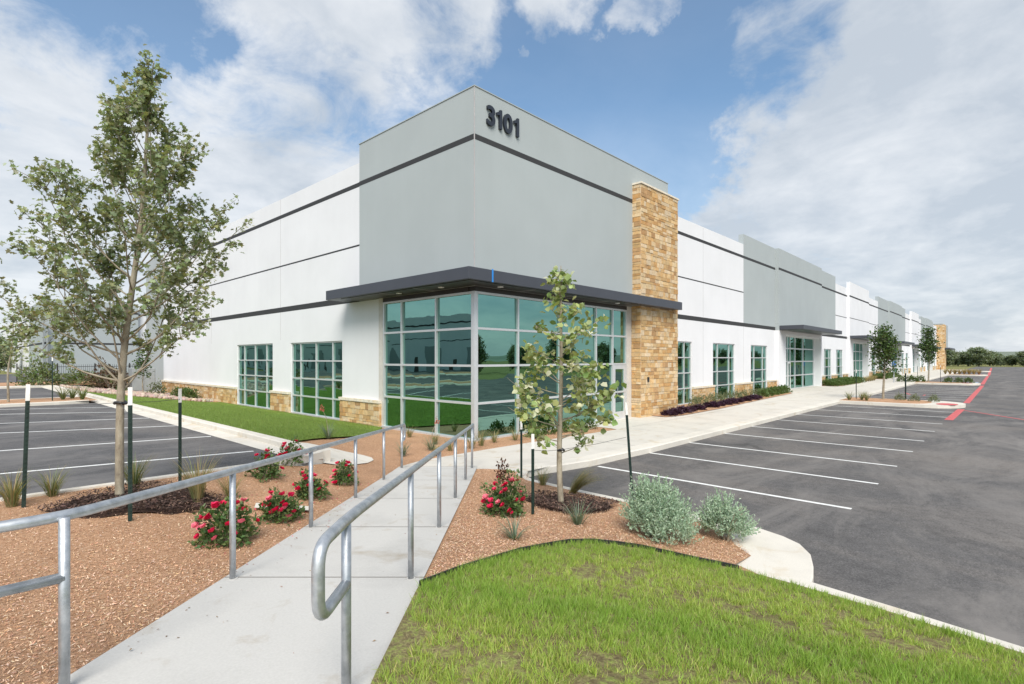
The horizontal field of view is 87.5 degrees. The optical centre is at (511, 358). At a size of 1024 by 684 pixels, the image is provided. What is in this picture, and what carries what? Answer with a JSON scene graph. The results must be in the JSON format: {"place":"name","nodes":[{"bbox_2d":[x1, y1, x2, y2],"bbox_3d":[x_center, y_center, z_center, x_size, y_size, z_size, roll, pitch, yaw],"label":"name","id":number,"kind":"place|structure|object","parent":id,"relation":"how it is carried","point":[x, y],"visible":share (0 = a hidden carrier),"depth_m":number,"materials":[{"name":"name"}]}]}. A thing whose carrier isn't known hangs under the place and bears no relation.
{"place":"outdoors","nodes":[
{"label":"outdoors","id":0,"kind":"place"},
{"bbox_2d":[0,381,127,385],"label":"bed","id":1,"kind":"object","parent":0,"point":[5,384],"depth_m":37.68,"materials":[{"name":"brown stone"}]},
{"bbox_2d":[10,352,68,385],"bbox_3d":[-32.167,0.705,36.418,2.874,2.478,3.277,0,0,43],"label":"shrub","id":2,"kind":"object","parent":1,"relation":"on","point":[43,374],"visible":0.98,"depth_m":36.23,"materials":[{"name":"green plant"}]},
{"bbox_2d":[50,364,102,384],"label":"shrub","id":3,"kind":"object","parent":1,"relation":"on","point":[80,378],"visible":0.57,"depth_m":38.48,"materials":[{"name":"green plant"}]},
{"bbox_2d":[16,363,145,381],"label":"fence","id":4,"kind":"object","parent":1,"relation":"on","point":[94,366],"visible":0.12,"depth_m":44.06,"materials":[{"name":"black metal"}]},
{"bbox_2d":[84,356,129,388],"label":"shrub","id":5,"kind":"object","parent":1,"relation":"on","point":[105,383],"visible":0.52,"depth_m":34.83,"materials":[{"name":"green plant"}]},
{"bbox_2d":[1,299,145,373],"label":"warehouse","id":6,"kind":"structure","parent":0,"point":[81,357],"depth_m":74.14,"materials":[{"name":"paint"}]},
{"bbox_2d":[60,384,213,401],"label":"rock mulch","id":7,"kind":"object","parent":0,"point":[135,393],"visible":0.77,"depth_m":29.93,"materials":[{"name":"beige gravel"}]},
{"bbox_2d":[0,372,308,496],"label":"parking lot","id":8,"kind":"structure","parent":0,"point":[67,416],"depth_m":11.79,"materials":[{"name":"grey asphalt"}]},
{"bbox_2d":[0,397,95,403],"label":"island bed","id":9,"kind":"object","parent":8,"relation":"on","point":[39,400],"visible":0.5,"depth_m":23.09,"materials":[{"name":"brown soil"}]},
{"bbox_2d":[0,310,39,401],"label":"island sapling","id":10,"kind":"object","parent":9,"relation":"on","point":[12,352],"visible":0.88,"depth_m":22.21,"materials":[{"name":"green plant"}]},
{"bbox_2d":[53,385,74,399],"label":"grass clump","id":11,"kind":"object","parent":9,"relation":"on","point":[62,396],"visible":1,"depth_m":23.55,"materials":[{"name":"green plant"}]},
{"bbox_2d":[64,383,85,398],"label":"grass clump","id":12,"kind":"object","parent":9,"relation":"on","point":[72,395],"visible":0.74,"depth_m":24.25,"materials":[{"name":"green plant"}]},
{"bbox_2d":[66,383,92,399],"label":"grass clump","id":13,"kind":"object","parent":9,"relation":"on","point":[81,396],"visible":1,"depth_m":23.66,"materials":[{"name":"green plant"}]},
{"bbox_2d":[0,407,252,473],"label":"stall line","id":14,"kind":"object","parent":8,"relation":"on","point":[102,443],"visible":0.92,"depth_m":11.50,"materials":[{"name":"white paint"}]},
{"bbox_2d":[0,385,330,501],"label":"kerb","id":15,"kind":"structure","parent":8,"relation":"on","point":[249,438],"depth_m":13.47,"materials":[{"name":"concrete"}]},
{"bbox_2d":[88,391,381,440],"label":"building lawn","id":16,"kind":"structure","parent":0,"point":[298,426],"depth_m":18.30,"materials":[{"name":"green plant"}]},
{"bbox_2d":[318,404,337,437],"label":"yucca plant","id":17,"kind":"object","parent":16,"relation":"on","point":[327,434],"visible":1,"depth_m":13.17,"materials":[{"name":"green plant"}]},
{"bbox_2d":[57,467,476,683],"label":"walkway","id":18,"kind":"structure","parent":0,"point":[271,630],"depth_m":3.80,"materials":[{"name":"concrete"}]},
{"bbox_2d":[0,423,405,683],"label":"handrail","id":19,"kind":"object","parent":18,"relation":"on","point":[61,577],"visible":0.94,"depth_m":2.97,"materials":[{"name":"metal"}]},
{"bbox_2d":[304,526,447,526],"bbox_3d":[-1.600,2.030,6.181,1.700,0.587,10.262,0,0,0],"label":"walkway joint","id":20,"kind":"object","parent":18,"relation":"on","point":[381,526],"visible":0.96,"depth_m":6.31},
{"bbox_2d":[311,423,473,683],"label":"handrail","id":21,"kind":"object","parent":18,"relation":"on","point":[322,609],"visible":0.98,"depth_m":2.74,"materials":[{"name":"metal"}]},
{"bbox_2d":[0,391,615,683],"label":"mulch bed","id":22,"kind":"object","parent":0,"point":[373,444],"visible":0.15,"depth_m":5.07,"materials":[{"name":"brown wood"}]},
{"bbox_2d":[0,462,37,507],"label":"grass clump","id":23,"kind":"object","parent":22,"relation":"on","point":[13,494],"visible":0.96,"depth_m":6.49,"materials":[{"name":"green plant"}]},
{"bbox_2d":[21,384,30,507],"bbox_3d":[-5.909,1.110,6.507,0.090,1.600,0.043,0,0,-23],"label":"stake","id":24,"kind":"object","parent":22,"relation":"on","point":[26,438],"visible":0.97,"depth_m":6.49,"materials":[{"name":"green paint"}]},
{"bbox_2d":[27,465,74,496],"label":"grass clump","id":25,"kind":"object","parent":22,"relation":"on","point":[53,490],"visible":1,"depth_m":6.99,"materials":[{"name":"green plant"}]},
{"bbox_2d":[39,486,221,518],"bbox_3d":[-4.671,1.814,6.723,1.933,0.170,1.526,0,0,14],"label":"tree mulch ring","id":26,"kind":"object","parent":22,"relation":"on","point":[164,510],"visible":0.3,"depth_m":6.51,"materials":[{"name":"brown wood"}]},
{"bbox_2d":[0,43,253,495],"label":"young oak tree","id":27,"kind":"object","parent":26,"relation":"on","point":[142,107],"visible":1,"depth_m":6.73,"materials":[{"name":"green plant"}]},
{"bbox_2d":[30,399,177,410],"bbox_3d":[-4.775,0.588,6.578,1.563,0.109,1.643,0,0,43],"label":"tree tie","id":28,"kind":"object","parent":27,"relation":"attached to","point":[119,402],"visible":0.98,"depth_m":6.77,"materials":[{"name":"black plastic"}]},
{"bbox_2d":[37,480,225,513],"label":"dark mulch chips","id":29,"kind":"object","parent":26,"relation":"on","point":[64,505],"visible":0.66,"depth_m":6.65,"materials":[{"name":"brown wood"}]},
{"bbox_2d":[165,448,224,502],"bbox_3d":[-4.035,1.475,6.838,0.752,0.724,0.800,0,0,43],"label":"grass clump","id":30,"kind":"object","parent":26,"relation":"on","point":[196,492],"visible":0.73,"depth_m":6.81,"materials":[{"name":"plant"}]},
{"bbox_2d":[128,387,132,521],"bbox_3d":[-4.273,1.118,5.984,0.044,1.600,0.043,0,0,43],"label":"stake","id":31,"kind":"object","parent":22,"relation":"on","point":[130,449],"visible":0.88,"depth_m":5.98,"materials":[{"name":"green paint"}]},
{"bbox_2d":[107,453,159,487],"bbox_3d":[-5.297,1.538,7.461,0.719,0.524,0.759,0,0,8],"label":"grass clump","id":32,"kind":"object","parent":22,"relation":"on","point":[136,475],"visible":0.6,"depth_m":7.45,"materials":[{"name":"green plant"}]},
{"bbox_2d":[128,368,156,391],"bbox_3d":[-24.858,1.485,35.930,1.400,1.750,1.500,0,0,43],"label":"window frame","id":33,"kind":"object","parent":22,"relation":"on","point":[136,384],"visible":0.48,"depth_m":35.53,"materials":[{"name":"metal"}]},
{"bbox_2d":[132,351,153,391],"bbox_3d":[-22.337,0.709,32.396,1.186,2.903,1.339,0,0,-26],"label":"young lawn tree","id":34,"kind":"object","parent":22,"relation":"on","point":[141,361],"visible":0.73,"depth_m":32.39,"materials":[{"name":"green plant"}]},
{"bbox_2d":[146,378,166,393],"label":"shrub","id":35,"kind":"object","parent":22,"relation":"on","point":[158,387],"visible":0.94,"depth_m":34.21,"materials":[{"name":"green plant"}]},
{"bbox_2d":[178,389,181,480],"bbox_3d":[-4.790,1.170,7.715,0.044,1.480,0.043,0,0,43],"label":"stake","id":36,"kind":"object","parent":22,"relation":"on","point":[179,428],"visible":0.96,"depth_m":7.70,"materials":[{"name":"green paint"}]},
{"bbox_2d":[182,388,202,397],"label":"box shrub","id":37,"kind":"object","parent":22,"relation":"on","point":[191,391],"visible":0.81,"depth_m":30.40,"materials":[{"name":"green plant"}]},
{"bbox_2d":[187,491,262,549],"bbox_3d":[-3.022,1.661,5.627,0.682,0.573,0.684,0,0,0],"label":"rose bush","id":38,"kind":"object","parent":22,"relation":"on","point":[221,523],"visible":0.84,"depth_m":5.52,"materials":[{"name":"green plant"}]},
{"bbox_2d":[216,467,247,496],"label":"grass clump","id":39,"kind":"object","parent":22,"relation":"on","point":[226,488],"visible":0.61,"depth_m":7.20,"materials":[{"name":"green plant"}]},
{"bbox_2d":[244,447,285,482],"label":"rose bush","id":40,"kind":"object","parent":22,"relation":"on","point":[273,469],"visible":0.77,"depth_m":8.38,"materials":[{"name":"green plant"}]},
{"bbox_2d":[254,486,306,525],"bbox_3d":[-2.839,1.813,6.593,0.574,0.453,0.569,0,0,-5],"label":"rose bush","id":41,"kind":"object","parent":22,"relation":"on","point":[282,504],"visible":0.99,"depth_m":6.54,"materials":[{"name":"green plant"}]},
{"bbox_2d":[274,435,307,466],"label":"rose bush","id":42,"kind":"object","parent":22,"relation":"on","point":[288,449],"visible":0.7,"depth_m":9.54,"materials":[{"name":"green plant"}]},
{"bbox_2d":[288,468,331,499],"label":"rose bush","id":43,"kind":"object","parent":22,"relation":"on","point":[301,487],"visible":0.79,"depth_m":7.80,"materials":[{"name":"green plant"}]},
{"bbox_2d":[300,442,372,464],"bbox_3d":[-3.676,2.024,11.438,1.800,0.461,1.680,0,0,43],"label":"drain apron","id":44,"kind":"object","parent":22,"relation":"on","point":[337,455],"visible":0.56,"depth_m":11.51,"materials":[{"name":"concrete"}]},
{"bbox_2d":[329,459,358,485],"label":"rose bush","id":45,"kind":"object","parent":22,"relation":"on","point":[342,472],"visible":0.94,"depth_m":9.10,"materials":[{"name":"green plant"}]},
{"bbox_2d":[422,418,441,449],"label":"yucca plant","id":46,"kind":"object","parent":22,"relation":"on","point":[429,445],"visible":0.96,"depth_m":13.72,"materials":[{"name":"green plant"}]},
{"bbox_2d":[474,430,488,445],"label":"grass clump","id":47,"kind":"object","parent":22,"relation":"on","point":[481,443],"visible":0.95,"depth_m":14.43,"materials":[{"name":"plant"}]},
{"bbox_2d":[489,430,499,441],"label":"grass clump","id":48,"kind":"object","parent":22,"relation":"on","point":[494,437],"visible":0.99,"depth_m":15.02,"materials":[{"name":"green plant"}]},
{"bbox_2d":[541,421,556,434],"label":"shrub","id":49,"kind":"object","parent":22,"relation":"on","point":[549,429],"visible":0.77,"depth_m":16.65,"materials":[{"name":"green plant"}]},
{"bbox_2d":[554,421,572,432],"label":"shrub","id":50,"kind":"object","parent":22,"relation":"on","point":[564,426],"visible":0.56,"depth_m":17.12,"materials":[{"name":"green plant"}]},
{"bbox_2d":[582,417,597,429],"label":"shrub","id":51,"kind":"object","parent":22,"relation":"on","point":[587,421],"visible":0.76,"depth_m":17.90,"materials":[{"name":"green plant"}]},
{"bbox_2d":[0,363,1022,429],"bbox_3d":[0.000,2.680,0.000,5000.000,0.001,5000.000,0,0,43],"label":"ground","id":52,"kind":"structure","parent":0,"point":[956,367],"depth_m":164.81,"materials":[{"name":"green plant"}]},
{"bbox_2d":[0,333,15,371],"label":"tree","id":53,"kind":"object","parent":52,"relation":"on","point":[2,363],"visible":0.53,"depth_m":88.43,"materials":[{"name":"green plant"}]},
{"bbox_2d":[146,84,954,440],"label":"industrial building","id":54,"kind":"structure","parent":52,"relation":"on","point":[398,274],"depth_m":20.36,"materials":[{"name":"paint"}]},
{"bbox_2d":[237,343,272,409],"bbox_3d":[-12.508,0.836,26.098,4.310,3.088,0.180,0,0,43],"label":"window","id":55,"kind":"structure","parent":54,"relation":"in","point":[255,361],"depth_m":26.09,"materials":[{"name":"glass"}]},
{"bbox_2d":[291,341,341,419],"bbox_3d":[-7.992,0.846,21.872,4.380,3.068,0.180,0,0,43],"label":"window","id":56,"kind":"structure","parent":54,"relation":"in","point":[316,366],"depth_m":21.84,"materials":[{"name":"glass"}]},
{"bbox_2d":[486,105,518,137],"bbox_3d":[-0.266,-7.113,16.056,0.070,0.593,1.363,0,0,43],"label":"address sign","id":57,"kind":"object","parent":54,"relation":"attached to","point":[508,130],"visible":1,"depth_m":16.05,"materials":[{"name":"metal"}]},
{"bbox_2d":[614,365,625,417],"bbox_3d":[4.220,1.290,20.936,0.132,2.100,0.900,0,0,43],"label":"door","id":58,"kind":"structure","parent":54,"relation":"in","point":[619,370],"depth_m":20.99,"materials":[{"name":"metal"}]},
{"bbox_2d":[677,341,690,404],"bbox_3d":[8.240,0.746,26.850,0.180,3.268,3.270,0,0,43],"label":"window","id":59,"kind":"structure","parent":54,"relation":"in","point":[684,348],"depth_m":27.47,"materials":[{"name":"glass"}]},
{"bbox_2d":[713,343,733,397],"bbox_3d":[12.302,0.746,31.191,0.180,3.268,3.240,0,0,43],"label":"window","id":60,"kind":"structure","parent":54,"relation":"in","point":[723,354],"depth_m":31.32,"materials":[{"name":"glass"}]},
{"bbox_2d":[751,345,766,394],"bbox_3d":[16.329,0.746,35.496,0.180,3.268,3.150,0,0,43],"label":"window","id":61,"kind":"structure","parent":54,"relation":"in","point":[758,353],"depth_m":35.64,"materials":[{"name":"glass"}]},
{"bbox_2d":[824,349,830,379],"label":"window","id":62,"kind":"structure","parent":54,"relation":"in","point":[827,352],"depth_m":48.92,"materials":[{"name":"glass"}]},
{"bbox_2d":[836,350,841,377],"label":"window","id":63,"kind":"structure","parent":54,"relation":"in","point":[838,352],"depth_m":52.19,"materials":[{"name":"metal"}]},
{"bbox_2d":[946,349,959,366],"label":"tree","id":64,"kind":"object","parent":52,"relation":"on","point":[950,355],"visible":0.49,"depth_m":184.42,"materials":[{"name":"green plant"}]},
{"bbox_2d":[954,351,975,365],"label":"tree","id":65,"kind":"object","parent":52,"relation":"on","point":[962,358],"visible":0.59,"depth_m":189.68,"materials":[{"name":"green plant"}]},
{"bbox_2d":[964,346,998,366],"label":"tree","id":66,"kind":"object","parent":52,"relation":"on","point":[979,356],"visible":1,"depth_m":182.77,"materials":[{"name":"green plant"}]},
{"bbox_2d":[983,351,1004,365],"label":"tree","id":67,"kind":"object","parent":52,"relation":"on","point":[995,361],"visible":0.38,"depth_m":193.37,"materials":[{"name":"green plant"}]},
{"bbox_2d":[1002,354,1017,365],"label":"tree","id":68,"kind":"object","parent":52,"relation":"on","point":[1010,361],"visible":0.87,"depth_m":189.81,"materials":[{"name":"green plant"}]},
{"bbox_2d":[1011,351,1023,366],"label":"tree","id":69,"kind":"object","parent":52,"relation":"on","point":[1020,357],"visible":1,"depth_m":185.93,"materials":[{"name":"green plant"}]},
{"bbox_2d":[0,0,1023,351],"label":"sky","id":70,"kind":"structure","parent":0,"point":[878,145],"materials":[{"name":"blue"}]},
{"bbox_2d":[423,469,756,578],"bbox_3d":[1.130,2.099,7.768,3.860,0.511,7.365,0,0,0],"label":"island mulch bed","id":71,"kind":"object","parent":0,"point":[480,476],"visible":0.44,"depth_m":6.61,"materials":[{"name":"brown wood"}]},
{"bbox_2d":[479,457,527,518],"bbox_3d":[-0.133,1.717,7.198,0.702,0.795,0.668,0,0,-15],"label":"rose bush","id":72,"kind":"object","parent":71,"relation":"on","point":[502,497],"visible":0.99,"depth_m":7.12,"materials":[{"name":"green plant"}]},
{"bbox_2d":[493,513,534,539],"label":"yucca plant","id":73,"kind":"object","parent":71,"relation":"on","point":[514,532],"visible":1,"depth_m":6.03,"materials":[{"name":"green plant"}]},
{"bbox_2d":[520,421,521,477],"bbox_3d":[0.176,1.813,10.490,0.044,1.260,0.043,0,0,43],"label":"stake","id":74,"kind":"object","parent":71,"relation":"on","point":[521,449],"visible":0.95,"depth_m":10.47,"materials":[{"name":"green paint"}]},
{"bbox_2d":[531,434,533,514],"bbox_3d":[0.276,1.623,7.274,0.044,1.200,0.043,0,0,43],"label":"stake","id":75,"kind":"object","parent":71,"relation":"on","point":[532,473],"visible":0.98,"depth_m":7.26,"materials":[{"name":"green paint"}]},
{"bbox_2d":[535,466,551,485],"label":"grass clump","id":76,"kind":"object","parent":71,"relation":"on","point":[542,480],"visible":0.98,"depth_m":9.79,"materials":[{"name":"green plant"}]},
{"bbox_2d":[524,495,614,514],"bbox_3d":[0.846,2.219,8.229,1.424,0.196,1.440,0,0,43],"label":"sapling mulch ring","id":77,"kind":"object","parent":71,"relation":"on","point":[549,508],"visible":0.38,"depth_m":7.81,"materials":[{"name":"brown wood"}]},
{"bbox_2d":[508,266,626,501],"bbox_3d":[0.695,0.435,7.980,1.566,3.652,1.550,0,0,43],"label":"sycamore sapling","id":78,"kind":"object","parent":77,"relation":"on","point":[584,378],"visible":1,"depth_m":7.94,"materials":[{"name":"green plant"}]},
{"bbox_2d":[523,428,625,450],"bbox_3d":[0.242,1.312,8.883,2.035,0.151,2.518,0,0,-40],"label":"tree tie","id":79,"kind":"object","parent":78,"relation":"attached to","point":[562,449],"visible":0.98,"depth_m":8.05,"materials":[{"name":"black plastic"}]},
{"bbox_2d":[520,489,618,511],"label":"dark mulch chips","id":80,"kind":"object","parent":77,"relation":"on","point":[598,500],"visible":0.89,"depth_m":8.11,"materials":[{"name":"brown wood"}]},
{"bbox_2d":[419,538,738,585],"bbox_3d":[0.640,2.039,5.407,3.444,0.525,0.956,0,0,-24],"label":"lawn edging","id":81,"kind":"object","parent":71,"relation":"on","point":[725,564],"visible":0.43,"depth_m":5.72,"materials":[{"name":"black plastic"}]},
{"bbox_2d":[560,497,598,525],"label":"grass clump","id":82,"kind":"object","parent":71,"relation":"on","point":[577,518],"visible":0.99,"depth_m":6.93,"materials":[{"name":"green plant"}]},
{"bbox_2d":[569,466,604,493],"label":"grass clump","id":83,"kind":"object","parent":71,"relation":"on","point":[577,485],"visible":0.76,"depth_m":9.05,"materials":[{"name":"green plant"}]},
{"bbox_2d":[625,402,633,503],"bbox_3d":[1.892,1.576,8.617,0.165,1.740,0.043,0,0,24],"label":"stake","id":84,"kind":"object","parent":71,"relation":"on","point":[628,439],"visible":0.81,"depth_m":8.61,"materials":[{"name":"green paint"}]},
{"bbox_2d":[618,472,703,545],"bbox_3d":[1.863,1.852,6.671,1.104,0.888,0.942,0,0,43],"label":"sage bush","id":85,"kind":"object","parent":71,"relation":"on","point":[669,513],"visible":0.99,"depth_m":6.58,"materials":[{"name":"green plant"}]},
{"bbox_2d":[691,488,759,540],"bbox_3d":[2.754,1.995,6.871,0.875,0.701,0.684,0,0,43],"label":"sage bush","id":86,"kind":"object","parent":71,"relation":"on","point":[733,520],"visible":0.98,"depth_m":6.81,"materials":[{"name":"green plant"}]},
{"bbox_2d":[400,369,960,475],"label":"sidewalk","id":87,"kind":"structure","parent":0,"point":[651,430],"depth_m":18.55,"materials":[{"name":"concrete"}]},
{"bbox_2d":[652,392,790,416],"bbox_3d":[12.478,2.325,29.616,2.350,0.001,20.500,0,0,43],"label":"wall bed","id":88,"kind":"object","parent":87,"relation":"on","point":[708,408],"visible":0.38,"depth_m":26.08,"materials":[{"name":"brown soil"}]},
{"bbox_2d":[660,409,677,416],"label":"purple plant","id":89,"kind":"object","parent":88,"relation":"on","point":[667,412],"visible":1,"depth_m":21.90,"materials":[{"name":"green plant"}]},
{"bbox_2d":[668,407,684,414],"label":"purple plant","id":90,"kind":"object","parent":88,"relation":"on","point":[678,411],"visible":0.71,"depth_m":22.45,"materials":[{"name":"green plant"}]},
{"bbox_2d":[676,405,694,412],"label":"purple plant","id":91,"kind":"object","parent":88,"relation":"on","point":[685,409],"visible":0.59,"depth_m":23.07,"materials":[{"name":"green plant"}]},
{"bbox_2d":[688,395,702,405],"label":"bed shrub","id":92,"kind":"object","parent":88,"relation":"on","point":[693,400],"visible":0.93,"depth_m":26.44,"materials":[{"name":"green plant"}]},
{"bbox_2d":[692,403,706,409],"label":"purple plant","id":93,"kind":"object","parent":88,"relation":"on","point":[700,406],"visible":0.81,"depth_m":24.34,"materials":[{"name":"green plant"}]},
{"bbox_2d":[702,391,716,402],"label":"bed shrub","id":94,"kind":"object","parent":88,"relation":"on","point":[710,398],"visible":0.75,"depth_m":28.00,"materials":[{"name":"green plant"}]},
{"bbox_2d":[703,400,720,407],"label":"purple plant","id":95,"kind":"object","parent":88,"relation":"on","point":[711,403],"visible":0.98,"depth_m":25.63,"materials":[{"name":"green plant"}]},
{"bbox_2d":[757,388,768,396],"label":"bed shrub","id":96,"kind":"object","parent":88,"relation":"on","point":[762,393],"visible":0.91,"depth_m":32.46,"materials":[{"name":"green plant"}]},
{"bbox_2d":[368,536,1023,683],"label":"lawn","id":97,"kind":"structure","parent":0,"point":[396,646],"depth_m":3.66,"materials":[{"name":"plant"}]},
{"bbox_2d":[529,367,1023,646],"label":"parking lot","id":98,"kind":"structure","parent":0,"point":[931,525],"depth_m":10.27,"materials":[{"name":"grey asphalt"}]},
{"bbox_2d":[694,518,813,582],"bbox_3d":[3.017,2.495,6.667,1.182,0.330,2.483,0,0,10],"label":"kerb apron","id":99,"kind":"object","parent":98,"relation":"on","point":[776,556],"visible":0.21,"depth_m":6.27,"materials":[{"name":"concrete"}]},
{"bbox_2d":[513,371,1023,652],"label":"kerb","id":100,"kind":"structure","parent":98,"relation":"on","point":[604,457],"depth_m":13.08,"materials":[{"name":"concrete"}]},
{"bbox_2d":[597,377,988,508],"bbox_3d":[32.799,2.486,41.599,5.052,0.001,85.030,0,0,43],"label":"stall line","id":101,"kind":"object","parent":98,"relation":"on","point":[792,454],"visible":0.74,"depth_m":12.89,"materials":[{"name":"white paint"}]},
{"bbox_2d":[841,397,930,403],"bbox_3d":[20.852,2.435,29.791,3.939,0.250,2.900,0,0,43],"label":"island bed","id":102,"kind":"object","parent":98,"relation":"on","point":[890,400],"visible":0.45,"depth_m":29.64,"materials":[{"name":"brown soil"}]},
{"bbox_2d":[864,321,909,398],"bbox_3d":[21.386,0.131,30.694,2.074,4.562,1.975,0,0,16],"label":"parking island tree","id":103,"kind":"object","parent":102,"relation":"on","point":[883,340],"visible":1,"depth_m":30.59,"materials":[{"name":"green plant"}]},
{"bbox_2d":[839,397,965,408],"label":"island kerb","id":104,"kind":"structure","parent":98,"relation":"on","point":[932,404],"depth_m":27.89,"materials":[{"name":"concrete"}]},
{"bbox_2d":[915,325,944,381],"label":"parking island tree","id":105,"kind":"object","parent":98,"relation":"on","point":[928,349],"visible":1,"depth_m":55.79,"materials":[{"name":"green plant"}]},
{"bbox_2d":[914,382,980,384],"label":"island kerb","id":106,"kind":"structure","parent":98,"relation":"on","point":[964,383],"depth_m":50.90,"materials":[{"name":"concrete"}]},
{"bbox_2d":[906,368,1023,419],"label":"red fire lane line","id":107,"kind":"object","parent":98,"relation":"on","point":[957,412],"visible":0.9,"depth_m":27.79,"materials":[{"name":"paint"}]},
{"bbox_2d":[996,351,1022,357],"bbox_3d":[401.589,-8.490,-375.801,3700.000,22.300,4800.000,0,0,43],"label":"hills","id":108,"kind":"structure","parent":0,"point":[1007,353],"depth_m":901.68,"materials":[{"name":"green plant"}]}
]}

